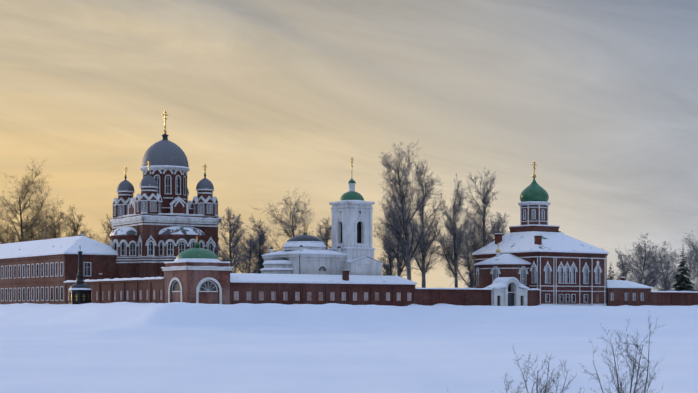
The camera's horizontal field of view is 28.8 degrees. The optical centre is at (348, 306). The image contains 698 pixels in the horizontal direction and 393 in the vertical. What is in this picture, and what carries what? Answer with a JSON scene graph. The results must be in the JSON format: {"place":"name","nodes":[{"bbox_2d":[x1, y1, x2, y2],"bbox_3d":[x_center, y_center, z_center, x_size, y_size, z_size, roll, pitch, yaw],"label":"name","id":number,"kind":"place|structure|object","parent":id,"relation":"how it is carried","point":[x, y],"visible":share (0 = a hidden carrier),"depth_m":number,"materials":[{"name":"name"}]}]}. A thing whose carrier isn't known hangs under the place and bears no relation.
{"place":"outdoors","nodes":[
{"label":"outdoors","id":0,"kind":"place"},
{"bbox_2d":[260,223,346,274],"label":"white church","id":1,"kind":"structure","parent":0,"point":[304,253],"depth_m":245.20,"materials":[{"name":"white paint"}]},
{"bbox_2d":[0,302,697,392],"bbox_3d":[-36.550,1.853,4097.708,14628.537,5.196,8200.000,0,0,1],"label":"ground","id":2,"kind":"structure","parent":0,"point":[132,347],"depth_m":136.82,"materials":[{"name":"white snow"}]},
{"bbox_2d":[0,194,25,242],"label":"tree","id":3,"kind":"object","parent":2,"relation":"on","point":[4,222],"visible":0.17,"depth_m":348.58,"materials":[{"name":"brown plant"}]},
{"bbox_2d":[0,158,71,243],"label":"tree","id":4,"kind":"object","parent":2,"relation":"on","point":[35,221],"visible":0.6,"depth_m":340.74,"materials":[{"name":"brown plant"}]},
{"bbox_2d":[20,211,70,240],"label":"tree","id":5,"kind":"object","parent":2,"relation":"on","point":[49,228],"visible":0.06,"depth_m":380.50,"materials":[{"name":"brown plant"}]},
{"bbox_2d":[35,203,66,238],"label":"tree","id":6,"kind":"object","parent":2,"relation":"on","point":[53,235],"visible":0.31,"depth_m":348.24,"materials":[{"name":"brown plant"}]},
{"bbox_2d":[0,217,117,303],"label":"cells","id":7,"kind":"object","parent":2,"relation":"on","point":[38,271],"visible":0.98,"depth_m":267.38,"materials":[{"name":"brick"}]},
{"bbox_2d":[60,204,92,236],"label":"tree","id":8,"kind":"object","parent":2,"relation":"on","point":[74,223],"visible":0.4,"depth_m":369.80,"materials":[{"name":"brown plant"}]},
{"bbox_2d":[68,248,91,303],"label":"monument","id":9,"kind":"object","parent":2,"relation":"on","point":[79,290],"visible":0.98,"depth_m":242.03,"materials":[{"name":"black metal"}]},
{"bbox_2d":[65,225,103,242],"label":"tree","id":10,"kind":"object","parent":2,"relation":"on","point":[83,232],"visible":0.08,"depth_m":357.94,"materials":[{"name":"brown plant"}]},
{"bbox_2d":[99,215,112,244],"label":"tree","id":11,"kind":"object","parent":2,"relation":"on","point":[110,229],"visible":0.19,"depth_m":328.54,"materials":[{"name":"brown plant"}]},
{"bbox_2d":[109,111,219,277],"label":"cathedral","id":12,"kind":"structure","parent":2,"relation":"on","point":[155,228],"depth_m":264.35,"materials":[{"name":"brick"}]},
{"bbox_2d":[117,180,133,190],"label":"turret dome","id":13,"kind":"structure","parent":12,"relation":"on","point":[125,185],"depth_m":272.69,"materials":[{"name":"grey metal"}]},
{"bbox_2d":[139,175,157,186],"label":"turret dome","id":14,"kind":"structure","parent":12,"relation":"on","point":[148,180],"depth_m":262.43,"materials":[{"name":"grey metal"}]},
{"bbox_2d":[141,140,188,166],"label":"dome","id":15,"kind":"structure","parent":12,"relation":"attached to","point":[164,152],"depth_m":268.53,"materials":[{"name":"grey metal"}]},
{"bbox_2d":[196,178,213,188],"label":"turret dome","id":16,"kind":"structure","parent":12,"relation":"on","point":[204,183],"depth_m":268.60,"materials":[{"name":"grey metal"}]},
{"bbox_2d":[161,239,232,304],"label":"corner tower","id":17,"kind":"structure","parent":2,"relation":"on","point":[197,274],"depth_m":221.70,"materials":[{"name":"brick"}]},
{"bbox_2d":[210,207,248,272],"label":"tree","id":18,"kind":"object","parent":2,"relation":"on","point":[235,228],"visible":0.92,"depth_m":259.64,"materials":[{"name":"brown plant"}]},
{"bbox_2d":[220,225,268,273],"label":"tree","id":19,"kind":"object","parent":2,"relation":"on","point":[248,265],"visible":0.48,"depth_m":283.61,"materials":[{"name":"brown plant"}]},
{"bbox_2d":[246,215,276,273],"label":"tree","id":20,"kind":"object","parent":2,"relation":"on","point":[259,252],"visible":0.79,"depth_m":270.88,"materials":[{"name":"brown plant"}]},
{"bbox_2d":[251,191,331,251],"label":"tree","id":21,"kind":"object","parent":2,"relation":"on","point":[293,218],"visible":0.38,"depth_m":276.50,"materials":[{"name":"brown plant"}]},
{"bbox_2d":[316,217,331,249],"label":"tree","id":22,"kind":"object","parent":2,"relation":"on","point":[326,234],"visible":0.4,"depth_m":299.13,"materials":[{"name":"brown plant"}]},
{"bbox_2d":[328,157,382,275],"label":"bell tower","id":23,"kind":"structure","parent":2,"relation":"on","point":[351,210],"depth_m":249.05,"materials":[{"name":"paint"}]},
{"bbox_2d":[64,270,697,305],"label":"walls","id":24,"kind":"structure","parent":2,"relation":"on","point":[345,287],"depth_m":238.49,"materials":[{"name":"brick"}]},
{"bbox_2d":[377,220,396,275],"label":"tree","id":25,"kind":"object","parent":2,"relation":"on","point":[387,265],"visible":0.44,"depth_m":297.60,"materials":[{"name":"brown plant"}]},
{"bbox_2d":[372,184,417,277],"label":"tree","id":26,"kind":"object","parent":2,"relation":"on","point":[400,261],"visible":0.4,"depth_m":278.34,"materials":[{"name":"brown plant"}]},
{"bbox_2d":[374,141,434,279],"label":"tree","id":27,"kind":"object","parent":2,"relation":"on","point":[405,248],"visible":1,"depth_m":262.43,"materials":[{"name":"brown plant"}]},
{"bbox_2d":[405,159,448,287],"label":"tree","id":28,"kind":"object","parent":2,"relation":"on","point":[424,265],"visible":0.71,"depth_m":272.45,"materials":[{"name":"brown plant"}]},
{"bbox_2d":[430,174,474,287],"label":"tree","id":29,"kind":"object","parent":2,"relation":"on","point":[449,257],"visible":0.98,"depth_m":273.52,"materials":[{"name":"brown plant"}]},
{"bbox_2d":[431,213,492,287],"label":"tree","id":30,"kind":"object","parent":2,"relation":"on","point":[470,273],"visible":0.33,"depth_m":298.56,"materials":[{"name":"brown plant"}]},
{"bbox_2d":[456,169,508,267],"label":"tree","id":31,"kind":"object","parent":2,"relation":"on","point":[484,214],"visible":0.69,"depth_m":280.76,"materials":[{"name":"brown plant"}]},
{"bbox_2d":[489,212,509,239],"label":"tree","id":32,"kind":"object","parent":2,"relation":"on","point":[497,229],"visible":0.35,"depth_m":296.71,"materials":[{"name":"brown plant"}]},
{"bbox_2d":[485,277,529,305],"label":"gate","id":33,"kind":"structure","parent":2,"relation":"on","point":[508,291],"depth_m":257.60,"materials":[{"name":"paint"}]},
{"bbox_2d":[472,162,608,305],"bbox_3d":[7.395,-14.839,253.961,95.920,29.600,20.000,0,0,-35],"label":"church","id":34,"kind":"structure","parent":2,"relation":"on","point":[552,263],"depth_m":269.11,"materials":[{"name":"brick"}]},
{"bbox_2d":[492,313,663,392],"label":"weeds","id":35,"kind":"object","parent":2,"relation":"on","point":[546,386],"visible":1,"depth_m":31.63,"materials":[{"name":"brown plant"}]},
{"bbox_2d":[607,264,614,279],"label":"spruce","id":36,"kind":"object","parent":2,"relation":"on","point":[612,276],"visible":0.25,"depth_m":299.39,"materials":[{"name":"green plant"}]},
{"bbox_2d":[612,251,637,281],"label":"tree","id":37,"kind":"object","parent":2,"relation":"on","point":[620,269],"visible":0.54,"depth_m":377.04,"materials":[{"name":"grey plant"}]},
{"bbox_2d":[606,277,652,305],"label":"house","id":38,"kind":"structure","parent":2,"relation":"on","point":[622,291],"depth_m":277.47,"materials":[{"name":"brick"}]},
{"bbox_2d":[618,233,675,290],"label":"tree","id":39,"kind":"object","parent":2,"relation":"on","point":[650,278],"visible":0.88,"depth_m":331.52,"materials":[{"name":"grey plant"}]},
{"bbox_2d":[637,241,690,290],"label":"tree","id":40,"kind":"object","parent":2,"relation":"on","point":[668,280],"visible":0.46,"depth_m":357.36,"materials":[{"name":"grey plant"}]},
{"bbox_2d":[662,231,697,290],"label":"tree","id":41,"kind":"object","parent":2,"relation":"on","point":[694,269],"visible":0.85,"depth_m":342.98,"materials":[{"name":"brown plant"}]},
{"bbox_2d":[670,247,694,290],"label":"spruce","id":42,"kind":"object","parent":2,"relation":"on","point":[680,280],"visible":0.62,"depth_m":318.61,"materials":[{"name":"green plant"}]},
{"bbox_2d":[670,245,697,289],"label":"tree","id":43,"kind":"object","parent":2,"relation":"on","point":[687,258],"visible":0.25,"depth_m":414.96,"materials":[{"name":"brown plant"}]},
{"bbox_2d":[0,0,697,290],"label":"sky","id":44,"kind":"structure","parent":0,"point":[275,98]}
]}

